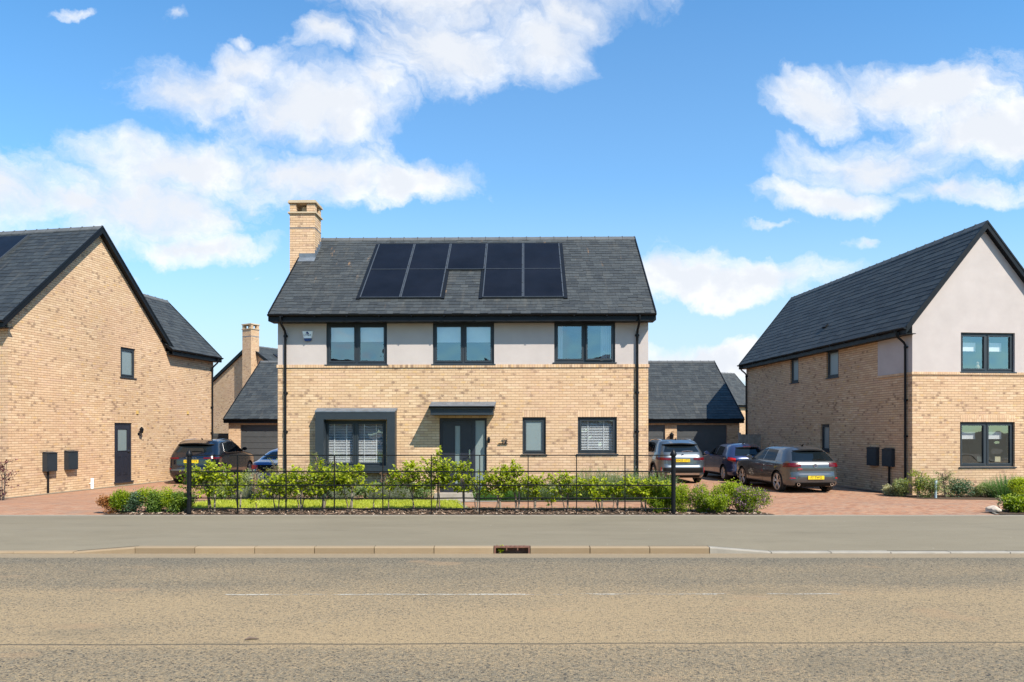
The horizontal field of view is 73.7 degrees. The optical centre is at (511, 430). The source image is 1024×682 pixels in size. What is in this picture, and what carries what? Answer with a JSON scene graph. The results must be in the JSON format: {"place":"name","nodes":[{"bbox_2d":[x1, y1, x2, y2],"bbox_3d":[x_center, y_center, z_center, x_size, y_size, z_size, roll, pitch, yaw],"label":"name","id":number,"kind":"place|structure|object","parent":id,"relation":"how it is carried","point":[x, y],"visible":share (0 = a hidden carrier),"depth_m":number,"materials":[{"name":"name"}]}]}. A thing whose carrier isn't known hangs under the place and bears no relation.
{"place":"outdoors","nodes":[
{"label":"outdoors","id":0,"kind":"place"},
{"bbox_2d":[0,474,251,514],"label":"driveway","id":1,"kind":"structure","parent":0,"point":[82,502],"depth_m":17.68,"materials":[{"name":"red brick"}]},
{"bbox_2d":[0,458,20,499],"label":"burgundy shrub","id":2,"kind":"object","parent":1,"relation":"on","point":[4,483],"visible":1,"depth_m":18.59,"materials":[{"name":"brown plant"}]},
{"bbox_2d":[1,478,185,497],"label":"gravel strip","id":3,"kind":"object","parent":1,"relation":"on","point":[86,489],"visible":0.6,"depth_m":22.53,"materials":[{"name":"beige gravel"}]},
{"bbox_2d":[169,438,253,482],"bbox_3d":[-11.738,1.109,26.973,2.035,1.689,4.472,0,0,-2],"label":"parked suv","id":4,"kind":"object","parent":1,"relation":"on","point":[178,457],"visible":0.66,"depth_m":25.19,"materials":[{"name":"black paint"}]},
{"bbox_2d":[251,448,277,481],"bbox_3d":[-8.096,1.259,25.188,2.038,1.389,4.224,0,0,-1],"label":"parked coupe","id":5,"kind":"object","parent":1,"relation":"on","point":[262,462],"visible":0.18,"depth_m":23.20,"materials":[{"name":"blue paint"}]},
{"bbox_2d":[226,499,435,500],"bbox_3d":[-4.890,1.882,20.050,5.580,0.122,4.900,0,0,0],"label":"shrub bed","id":6,"kind":"object","parent":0,"point":[354,499],"visible":0.14,"depth_m":18.92,"materials":[{"name":"soil"}]},
{"bbox_2d":[403,482,434,499],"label":"garden shrub","id":7,"kind":"object","parent":6,"relation":"on","point":[421,492],"visible":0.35,"depth_m":18.52,"materials":[{"name":"green plant"}]},
{"bbox_2d":[79,501,767,550],"bbox_3d":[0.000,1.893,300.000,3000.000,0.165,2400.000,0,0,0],"label":"ground","id":8,"kind":"structure","parent":0,"point":[502,501],"depth_m":18.33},
{"bbox_2d":[14,550,77,553],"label":"kerb stone","id":9,"kind":"object","parent":8,"relation":"on","point":[45,552],"visible":0.8,"depth_m":10.52,"materials":[{"name":"concrete"}]},
{"bbox_2d":[74,546,136,553],"bbox_3d":[-6.275,1.864,10.560,0.938,0.140,0.122,0,0,0],"label":"kerb stone","id":10,"kind":"object","parent":8,"relation":"on","point":[125,550],"visible":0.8,"depth_m":10.50,"materials":[{"name":"concrete"}]},
{"bbox_2d":[0,225,223,496],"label":"gabled brick house","id":11,"kind":"structure","parent":8,"relation":"on","point":[104,359],"depth_m":23.03,"materials":[{"name":"brick"}]},
{"bbox_2d":[42,451,57,492],"bbox_3d":[-14.369,1.320,21.240,0.188,1.339,0.406,0,0,10],"label":"meter box","id":12,"kind":"object","parent":11,"relation":"attached to","point":[49,461],"visible":0.91,"depth_m":21.16,"materials":[{"name":"black plastic"}]},
{"bbox_2d":[64,450,78,469],"bbox_3d":[-14.228,0.943,22.046,0.188,0.619,0.402,0,0,10],"label":"meter box","id":13,"kind":"object","parent":11,"relation":"attached to","point":[70,459],"visible":1,"depth_m":21.95,"materials":[{"name":"grey plastic"}]},
{"bbox_2d":[115,425,129,479],"bbox_3d":[-13.940,0.767,24.437,0.105,1.966,0.722,0,0,10],"label":"side door","id":14,"kind":"structure","parent":11,"relation":"in","point":[122,432],"depth_m":24.45,"materials":[{"name":"grey wood"}]},
{"bbox_2d":[120,347,136,378],"bbox_3d":[-13.932,-2.436,24.674,0.199,1.104,0.817,0,0,10],"label":"window","id":15,"kind":"structure","parent":11,"relation":"in","point":[127,354],"depth_m":24.73,"materials":[{"name":"grey glass"}]},
{"bbox_2d":[135,546,196,553],"bbox_3d":[-5.340,1.859,10.562,0.908,0.140,0.122,0,0,0],"label":"kerb stone","id":16,"kind":"object","parent":8,"relation":"on","point":[164,549],"visible":0.8,"depth_m":10.50,"materials":[{"name":"concrete"}]},
{"bbox_2d":[195,546,255,553],"bbox_3d":[-4.420,1.861,10.562,0.908,0.140,0.122,0,0,0],"label":"kerb stone","id":17,"kind":"object","parent":8,"relation":"on","point":[224,549],"visible":0.8,"depth_m":10.50,"materials":[{"name":"concrete"}]},
{"bbox_2d":[213,323,277,432],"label":"chimneyed house","id":18,"kind":"structure","parent":8,"relation":"on","point":[231,377],"depth_m":50.92,"materials":[{"name":"brick"}]},
{"bbox_2d":[223,360,277,461],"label":"garage","id":19,"kind":"structure","parent":8,"relation":"on","point":[250,417],"depth_m":32.98,"materials":[{"name":"tile"}]},
{"bbox_2d":[241,425,277,461],"bbox_3d":[-11.800,0.855,32.905,2.500,2.270,0.090,0,0,0],"label":"garage door","id":20,"kind":"structure","parent":19,"relation":"in","point":[258,439],"depth_m":32.89,"materials":[{"name":"grey metal"}]},
{"bbox_2d":[255,546,315,553],"bbox_3d":[-3.500,1.859,10.562,0.908,0.140,0.122,0,0,0],"label":"kerb stone","id":21,"kind":"object","parent":8,"relation":"on","point":[284,549],"visible":0.8,"depth_m":10.50,"materials":[{"name":"concrete"}]},
{"bbox_2d":[315,546,374,553],"bbox_3d":[-2.580,1.859,10.561,0.908,0.140,0.122,0,0,0],"label":"kerb stone","id":22,"kind":"object","parent":8,"relation":"on","point":[344,549],"visible":0.8,"depth_m":10.50,"materials":[{"name":"concrete"}]},
{"bbox_2d":[375,546,433,553],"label":"kerb stone","id":23,"kind":"object","parent":8,"relation":"on","point":[404,549],"visible":0.8,"depth_m":10.50,"materials":[{"name":"concrete"}]},
{"bbox_2d":[186,449,676,513],"bbox_3d":[-1.720,1.115,14.550,10.462,1.450,0.142,0,0,0],"label":"estate fence","id":24,"kind":"object","parent":8,"relation":"on","point":[189,454],"visible":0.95,"depth_m":14.54,"materials":[{"name":"black metal"}]},
{"bbox_2d":[102,507,774,514],"bbox_3d":[-1.560,1.776,14.980,14.280,0.001,1.080,0,0,0],"label":"mulch bed","id":25,"kind":"object","parent":8,"relation":"on","point":[580,512],"visible":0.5,"depth_m":14.64,"materials":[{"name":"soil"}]},
{"bbox_2d":[95,494,124,513],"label":"box shrub","id":26,"kind":"object","parent":25,"relation":"on","point":[102,502],"visible":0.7,"depth_m":14.65,"materials":[{"name":"brown plant"}]},
{"bbox_2d":[108,487,132,512],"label":"box shrub","id":27,"kind":"object","parent":25,"relation":"on","point":[122,495],"visible":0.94,"depth_m":14.67,"materials":[{"name":"green plant"}]},
{"bbox_2d":[121,489,145,512],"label":"box shrub","id":28,"kind":"object","parent":25,"relation":"on","point":[133,504],"visible":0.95,"depth_m":14.66,"materials":[{"name":"green plant"}]},
{"bbox_2d":[131,486,163,512],"bbox_3d":[-7.880,1.518,14.818,0.705,0.628,0.516,0,0,0],"label":"box shrub","id":29,"kind":"object","parent":25,"relation":"on","point":[145,491],"visible":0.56,"depth_m":14.76,"materials":[{"name":"green plant"}]},
{"bbox_2d":[143,490,168,512],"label":"box shrub","id":30,"kind":"object","parent":25,"relation":"on","point":[151,507],"visible":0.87,"depth_m":14.66,"materials":[{"name":"green plant"}]},
{"bbox_2d":[159,486,186,511],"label":"box shrub","id":31,"kind":"object","parent":25,"relation":"on","point":[168,500],"visible":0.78,"depth_m":14.66,"materials":[{"name":"green plant"}]},
{"bbox_2d":[165,489,196,513],"bbox_3d":[-7.119,1.537,14.765,0.645,0.556,0.520,0,0,0],"label":"box shrub","id":32,"kind":"object","parent":25,"relation":"on","point":[182,508],"visible":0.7,"depth_m":14.66,"materials":[{"name":"green plant"}]},
{"bbox_2d":[174,460,235,511],"bbox_3d":[-6.706,1.218,15.010,1.305,1.184,1.210,0,0,0],"label":"hornbeam sapling","id":33,"kind":"object","parent":25,"relation":"on","point":[200,478],"visible":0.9,"depth_m":14.91,"materials":[{"name":"green plant"}]},
{"bbox_2d":[216,472,250,510],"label":"hornbeam sapling","id":34,"kind":"object","parent":25,"relation":"on","point":[231,480],"visible":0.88,"depth_m":15.04,"materials":[{"name":"green plant"}]},
{"bbox_2d":[250,472,302,511],"bbox_3d":[-5.239,1.333,15.074,0.994,0.926,0.930,0,0,39],"label":"hornbeam sapling","id":35,"kind":"object","parent":25,"relation":"on","point":[279,478],"visible":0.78,"depth_m":14.92,"materials":[{"name":"green plant"}]},
{"bbox_2d":[274,464,324,510],"bbox_3d":[-4.635,1.277,15.094,1.174,1.067,1.019,0,0,35],"label":"hornbeam sapling","id":36,"kind":"object","parent":25,"relation":"on","point":[292,482],"visible":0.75,"depth_m":14.99,"materials":[{"name":"green plant"}]},
{"bbox_2d":[296,459,353,511],"bbox_3d":[-4.059,1.218,15.018,1.203,1.186,0.896,0,0,-34],"label":"hornbeam sapling","id":37,"kind":"object","parent":25,"relation":"on","point":[324,479],"visible":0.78,"depth_m":14.96,"materials":[{"name":"green plant"}]},
{"bbox_2d":[323,462,372,511],"bbox_3d":[-3.632,1.244,14.978,1.083,1.132,1.006,0,0,0],"label":"hornbeam sapling","id":38,"kind":"object","parent":25,"relation":"on","point":[350,481],"visible":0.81,"depth_m":14.97,"materials":[{"name":"green plant"}]},
{"bbox_2d":[386,460,430,511],"bbox_3d":[-2.246,1.204,15.031,1.038,1.183,1.116,0,0,0],"label":"hornbeam sapling","id":39,"kind":"object","parent":25,"relation":"on","point":[404,477],"visible":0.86,"depth_m":14.95,"materials":[{"name":"green plant"}]},
{"bbox_2d":[409,445,463,511],"bbox_3d":[-1.591,1.054,14.927,1.002,1.481,1.018,0,0,40],"label":"hornbeam sapling","id":40,"kind":"object","parent":25,"relation":"on","point":[445,478],"visible":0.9,"depth_m":14.90,"materials":[{"name":"green plant"}]},
{"bbox_2d":[451,460,473,511],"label":"hornbeam sapling","id":41,"kind":"object","parent":25,"relation":"on","point":[458,475],"visible":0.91,"depth_m":14.97,"materials":[{"name":"green plant"}]},
{"bbox_2d":[470,464,518,511],"bbox_3d":[-0.352,1.258,14.977,0.849,1.106,0.967,0,0,-33],"label":"hornbeam sapling","id":42,"kind":"object","parent":25,"relation":"on","point":[492,478],"visible":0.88,"depth_m":14.95,"materials":[{"name":"green plant"}]},
{"bbox_2d":[495,459,527,510],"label":"hornbeam sapling","id":43,"kind":"object","parent":25,"relation":"on","point":[513,474],"visible":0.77,"depth_m":15.01,"materials":[{"name":"green plant"}]},
{"bbox_2d":[521,472,548,511],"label":"hornbeam sapling","id":44,"kind":"object","parent":25,"relation":"on","point":[536,480],"visible":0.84,"depth_m":14.95,"materials":[{"name":"green plant"}]},
{"bbox_2d":[539,469,586,510],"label":"hornbeam sapling","id":45,"kind":"object","parent":25,"relation":"on","point":[566,481],"visible":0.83,"depth_m":14.95,"materials":[{"name":"green plant"}]},
{"bbox_2d":[575,476,609,511],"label":"hornbeam sapling","id":46,"kind":"object","parent":25,"relation":"on","point":[595,492],"visible":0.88,"depth_m":14.91,"materials":[{"name":"green plant"}]},
{"bbox_2d":[603,481,623,511],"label":"hornbeam sapling","id":47,"kind":"object","parent":25,"relation":"on","point":[616,490],"visible":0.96,"depth_m":14.97,"materials":[{"name":"green plant"}]},
{"bbox_2d":[622,474,660,511],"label":"hornbeam sapling","id":48,"kind":"object","parent":25,"relation":"on","point":[642,491],"visible":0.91,"depth_m":14.94,"materials":[{"name":"green plant"}]},
{"bbox_2d":[645,480,679,512],"bbox_3d":[3.269,1.448,14.837,0.726,0.740,0.583,0,0,0],"label":"flowering shrub","id":49,"kind":"object","parent":25,"relation":"on","point":[659,503],"visible":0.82,"depth_m":14.78,"materials":[{"name":"green plant"}]},
{"bbox_2d":[662,483,691,512],"bbox_3d":[3.591,1.468,14.895,0.682,0.720,0.571,0,0,21],"label":"flowering shrub","id":50,"kind":"object","parent":25,"relation":"on","point":[681,501],"visible":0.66,"depth_m":14.79,"materials":[{"name":"green plant"}]},
{"bbox_2d":[684,480,715,512],"bbox_3d":[4.078,1.463,14.827,0.794,0.741,0.645,0,0,-18],"label":"flowering shrub","id":51,"kind":"object","parent":25,"relation":"on","point":[697,496],"visible":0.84,"depth_m":14.75,"materials":[{"name":"green plant"}]},
{"bbox_2d":[701,490,731,513],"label":"flowering shrub","id":52,"kind":"object","parent":25,"relation":"on","point":[718,503],"visible":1,"depth_m":14.52,"materials":[{"name":"green plant"}]},
{"bbox_2d":[709,477,744,510],"bbox_3d":[4.785,1.413,15.141,0.770,0.763,0.644,0,0,29],"label":"flowering shrub","id":53,"kind":"object","parent":25,"relation":"on","point":[730,488],"visible":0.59,"depth_m":15.07,"materials":[{"name":"green plant"}]},
{"bbox_2d":[730,484,772,512],"bbox_3d":[5.192,1.506,14.831,0.973,0.691,0.567,0,0,0],"label":"flowering shrub","id":54,"kind":"object","parent":25,"relation":"on","point":[747,500],"visible":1,"depth_m":14.74,"materials":[{"name":"green plant"}]},
{"bbox_2d":[267,200,656,497],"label":"detached house","id":55,"kind":"structure","parent":8,"relation":"on","point":[526,345],"depth_m":19.42,"materials":[{"name":"brick"}]},
{"bbox_2d":[324,323,387,365],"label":"window","id":56,"kind":"structure","parent":55,"relation":"in","point":[347,344],"depth_m":19.59,"materials":[{"name":"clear glass"}]},
{"bbox_2d":[326,420,385,465],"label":"window","id":57,"kind":"structure","parent":55,"relation":"in","point":[343,437],"depth_m":19.55,"materials":[{"name":"clear glass"}]},
{"bbox_2d":[442,421,471,491],"bbox_3d":[-1.568,0.738,19.466,0.854,2.043,0.130,0,0,1],"label":"front door","id":58,"kind":"structure","parent":55,"relation":"in","point":[456,435],"depth_m":19.49,"materials":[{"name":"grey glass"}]},
{"bbox_2d":[431,323,495,364],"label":"window","id":59,"kind":"structure","parent":55,"relation":"in","point":[453,343],"depth_m":19.53,"materials":[{"name":"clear glass"}]},
{"bbox_2d":[521,417,546,454],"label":"window","id":60,"kind":"structure","parent":55,"relation":"in","point":[533,428],"depth_m":19.42,"materials":[{"name":"grey glass"}]},
{"bbox_2d":[553,323,616,363],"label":"window","id":61,"kind":"structure","parent":55,"relation":"in","point":[581,341],"depth_m":21.15,"materials":[{"name":"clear glass"}]},
{"bbox_2d":[576,417,618,454],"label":"window","id":62,"kind":"structure","parent":55,"relation":"in","point":[596,435],"depth_m":19.47,"materials":[{"name":"clear glass"}]},
{"bbox_2d":[434,546,493,553],"bbox_3d":[-0.740,1.858,10.557,0.908,0.140,0.122,0,0,0],"label":"kerb stone","id":63,"kind":"object","parent":8,"relation":"on","point":[463,549],"visible":0.8,"depth_m":10.50,"materials":[{"name":"concrete"}]},
{"bbox_2d":[0,515,1023,515],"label":"pavement edging","id":64,"kind":"object","parent":8,"relation":"on","point":[511,515],"visible":0.25,"depth_m":14.40,"materials":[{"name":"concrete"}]},
{"bbox_2d":[494,545,529,553],"bbox_3d":[0.000,1.849,10.560,0.550,0.141,0.120,0,0,0],"label":"drain inlet","id":65,"kind":"object","parent":8,"relation":"on","point":[517,549],"visible":0.89,"depth_m":10.60,"materials":[{"name":"metal"}]},
{"bbox_2d":[530,546,589,553],"bbox_3d":[0.740,1.859,10.561,0.908,0.140,0.122,0,0,0],"label":"kerb stone","id":66,"kind":"object","parent":8,"relation":"on","point":[559,549],"visible":0.8,"depth_m":10.50,"materials":[{"name":"concrete"}]},
{"bbox_2d":[590,546,648,553],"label":"kerb stone","id":67,"kind":"object","parent":8,"relation":"on","point":[619,549],"visible":0.8,"depth_m":10.50,"materials":[{"name":"concrete"}]},
{"bbox_2d":[649,546,708,553],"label":"kerb stone","id":68,"kind":"object","parent":8,"relation":"on","point":[678,549],"visible":0.8,"depth_m":10.50,"materials":[{"name":"concrete"}]},
{"bbox_2d":[648,360,744,454],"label":"garage","id":69,"kind":"structure","parent":8,"relation":"on","point":[694,401],"depth_m":33.59,"materials":[{"name":"brick"}]},
{"bbox_2d":[648,425,664,441],"bbox_3d":[6.155,0.855,32.905,2.410,2.270,0.090,0,0,0],"label":"garage door","id":70,"kind":"structure","parent":69,"relation":"in","point":[655,432],"depth_m":32.89,"materials":[{"name":"grey metal"}]},
{"bbox_2d":[677,425,726,454],"bbox_3d":[9.125,0.855,32.905,2.410,2.270,0.090,0,0,0],"label":"garage door","id":71,"kind":"structure","parent":69,"relation":"in","point":[707,437],"depth_m":32.89,"materials":[{"name":"grey metal"}]},
{"bbox_2d":[721,372,744,433],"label":"distant house","id":72,"kind":"structure","parent":8,"relation":"on","point":[736,385],"depth_m":68.51,"materials":[{"name":"brick"}]},
{"bbox_2d":[708,546,770,553],"bbox_3d":[3.515,1.862,10.563,0.938,0.140,0.122,0,0,0],"label":"kerb stone","id":73,"kind":"object","parent":8,"relation":"on","point":[718,550],"visible":0.8,"depth_m":10.50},
{"bbox_2d":[770,551,830,553],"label":"kerb stone","id":74,"kind":"object","parent":8,"relation":"on","point":[800,552],"visible":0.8,"depth_m":10.50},
{"bbox_2d":[829,551,890,553],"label":"kerb stone","id":75,"kind":"object","parent":8,"relation":"on","point":[860,552],"visible":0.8,"depth_m":10.50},
{"bbox_2d":[737,220,1023,494],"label":"rendered gable house","id":76,"kind":"structure","parent":8,"relation":"on","point":[914,358],"depth_m":21.75,"materials":[{"name":"brick"}]},
{"bbox_2d":[822,424,829,451],"bbox_3d":[11.718,0.277,25.459,0.165,1.041,0.678,0,0,-5],"label":"window","id":77,"kind":"structure","parent":76,"relation":"in","point":[825,427],"depth_m":25.58,"materials":[{"name":"grey glass"}]},
{"bbox_2d":[825,350,838,378],"bbox_3d":[11.764,-2.433,24.966,0.171,1.054,0.884,0,0,-5],"label":"window","id":78,"kind":"structure","parent":76,"relation":"in","point":[833,357],"depth_m":25.04,"materials":[{"name":"grey glass"}]},
{"bbox_2d":[867,447,878,465],"bbox_3d":[11.864,0.838,22.466,0.128,0.616,0.532,0,0,-5],"label":"meter box","id":79,"kind":"object","parent":76,"relation":"attached to","point":[872,456],"visible":1,"depth_m":22.36,"materials":[{"name":"grey plastic"}]},
{"bbox_2d":[882,448,894,483],"bbox_3d":[11.932,1.271,21.672,0.128,1.437,0.518,0,0,-5],"label":"meter box","id":80,"kind":"object","parent":76,"relation":"attached to","point":[888,457],"visible":0.91,"depth_m":21.59,"materials":[{"name":"black plastic"}]},
{"bbox_2d":[959,422,1016,467],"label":"window","id":81,"kind":"structure","parent":76,"relation":"in","point":[986,440],"depth_m":21.97,"materials":[{"name":"clear glass"}]},
{"bbox_2d":[960,333,1016,372],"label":"window","id":82,"kind":"structure","parent":76,"relation":"in","point":[988,349],"depth_m":21.14,"materials":[{"name":"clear glass"}]},
{"bbox_2d":[889,551,950,553],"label":"kerb stone","id":83,"kind":"object","parent":8,"relation":"on","point":[919,552],"visible":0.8,"depth_m":10.50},
{"bbox_2d":[948,551,1009,553],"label":"kerb stone","id":84,"kind":"object","parent":8,"relation":"on","point":[979,552],"visible":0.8,"depth_m":10.51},
{"bbox_2d":[185,499,728,509],"bbox_3d":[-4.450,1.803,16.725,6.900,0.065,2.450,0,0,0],"label":"lawn","id":85,"kind":"structure","parent":0,"point":[242,504],"depth_m":16.15,"materials":[{"name":"green plant"}]},
{"bbox_2d":[0,554,1023,681],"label":"road","id":86,"kind":"structure","parent":0,"point":[185,618],"depth_m":6.87,"materials":[{"name":"beige asphalt"}]},
{"bbox_2d":[225,593,830,594],"bbox_3d":[0.250,1.886,7.875,7.100,0.001,0.050,0,0,0],"label":"road line","id":87,"kind":"object","parent":86,"relation":"on","point":[506,594],"visible":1,"depth_m":7.86,"materials":[{"name":"beige paint"}]},
{"bbox_2d":[0,516,1023,550],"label":"pavement","id":88,"kind":"structure","parent":0,"point":[876,533],"depth_m":12.12,"materials":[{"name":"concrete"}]},
{"bbox_2d":[0,0,1023,384],"label":"sky","id":89,"kind":"structure","parent":0,"point":[756,156],"materials":[{"name":"blue"}]},
{"bbox_2d":[461,473,1023,514],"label":"driveway","id":90,"kind":"structure","parent":0,"point":[839,500],"depth_m":16.80,"materials":[{"name":"red brick"}]},
{"bbox_2d":[648,438,703,481],"bbox_3d":[6.144,1.114,27.220,2.050,1.679,4.472,0,0,-4],"label":"parked suv","id":91,"kind":"object","parent":90,"relation":"on","point":[689,460],"visible":0.78,"depth_m":25.20,"materials":[{"name":"silver metal"}]},
{"bbox_2d":[703,442,761,480],"bbox_3d":[8.996,1.200,27.878,1.998,1.509,3.962,0,0,-3],"label":"parked hatchback","id":92,"kind":"object","parent":90,"relation":"on","point":[722,459],"visible":0.53,"depth_m":26.50,"materials":[{"name":"blue paint"}]},
{"bbox_2d":[738,433,760,447],"bbox_3d":[10.648,1.040,30.620,0.995,1.900,0.100,0,0,0],"label":"timber fence","id":93,"kind":"object","parent":90,"relation":"on","point":[755,439],"visible":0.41,"depth_m":30.60,"materials":[{"name":"grey wood"}]},
{"bbox_2d":[736,444,837,491],"bbox_3d":[9.245,1.189,23.290,2.049,1.529,4.283,0,0,-5],"label":"parked hatchback","id":94,"kind":"object","parent":90,"relation":"on","point":[780,468],"visible":1,"depth_m":21.59,"materials":[{"name":"grey paint"}]},
{"bbox_2d":[995,510,1023,513],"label":"corner bed","id":95,"kind":"object","parent":90,"relation":"on","point":[1006,512],"visible":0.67,"depth_m":14.77,"materials":[{"name":"soil"}]},
{"bbox_2d":[998,493,1023,511],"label":"corner shrub","id":96,"kind":"object","parent":95,"relation":"on","point":[1013,503],"visible":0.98,"depth_m":14.83,"materials":[{"name":"green plant"}]},
{"bbox_2d":[837,486,1012,499],"bbox_3d":[16.650,1.925,21.450,10.700,0.037,5.100,0,0,0],"label":"wall bed","id":97,"kind":"object","parent":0,"point":[957,497],"visible":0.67,"depth_m":19.84,"materials":[{"name":"soil"}]},
{"bbox_2d":[892,478,909,496],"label":"border shrub","id":98,"kind":"object","parent":97,"relation":"on","point":[900,485],"visible":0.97,"depth_m":20.15,"materials":[{"name":"green plant"}]},
{"bbox_2d":[904,469,934,496],"bbox_3d":[11.789,1.527,19.959,0.834,0.903,0.761,0,0,-15],"label":"border shrub","id":99,"kind":"object","parent":97,"relation":"on","point":[917,485],"visible":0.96,"depth_m":19.87,"materials":[{"name":"green plant"}]},
{"bbox_2d":[911,475,941,497],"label":"border shrub","id":100,"kind":"object","parent":97,"relation":"on","point":[931,489],"visible":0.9,"depth_m":19.80,"materials":[{"name":"green plant"}]},
{"bbox_2d":[934,470,954,496],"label":"border shrub","id":101,"kind":"object","parent":97,"relation":"on","point":[943,483],"visible":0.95,"depth_m":19.88,"materials":[{"name":"green plant"}]},
{"bbox_2d":[946,477,974,496],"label":"border shrub","id":102,"kind":"object","parent":97,"relation":"on","point":[961,488],"visible":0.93,"depth_m":19.93,"materials":[{"name":"green plant"}]},
{"bbox_2d":[971,482,997,497],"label":"border shrub","id":103,"kind":"object","parent":97,"relation":"on","point":[981,490],"visible":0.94,"depth_m":19.90,"materials":[{"name":"green plant"}]},
{"bbox_2d":[977,473,1023,497],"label":"border shrub","id":104,"kind":"object","parent":97,"relation":"on","point":[1001,488],"visible":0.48,"depth_m":19.76,"materials":[{"name":"green plant"}]},
{"bbox_2d":[1005,476,1023,496],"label":"border shrub","id":105,"kind":"object","parent":97,"relation":"on","point":[1018,483],"visible":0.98,"depth_m":18.57,"materials":[{"name":"green plant"}]},
{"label":"lavender bed","id":106,"kind":"structure","parent":0,"visible":0},
{"bbox_2d":[572,468,612,501],"bbox_3d":[2.150,1.401,18.115,1.224,0.928,0.968,0,0,0],"label":"rosemary","id":107,"kind":"object","parent":106,"relation":"on","point":[590,477],"visible":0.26,"depth_m":18.00,"materials":[{"name":"green plant"}]},
{"bbox_2d":[595,468,634,501],"bbox_3d":[2.770,1.411,18.182,1.228,0.908,0.946,0,0,0],"label":"rosemary","id":108,"kind":"object","parent":106,"relation":"on","point":[613,477],"visible":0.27,"depth_m":18.00,"materials":[{"name":"green plant"}]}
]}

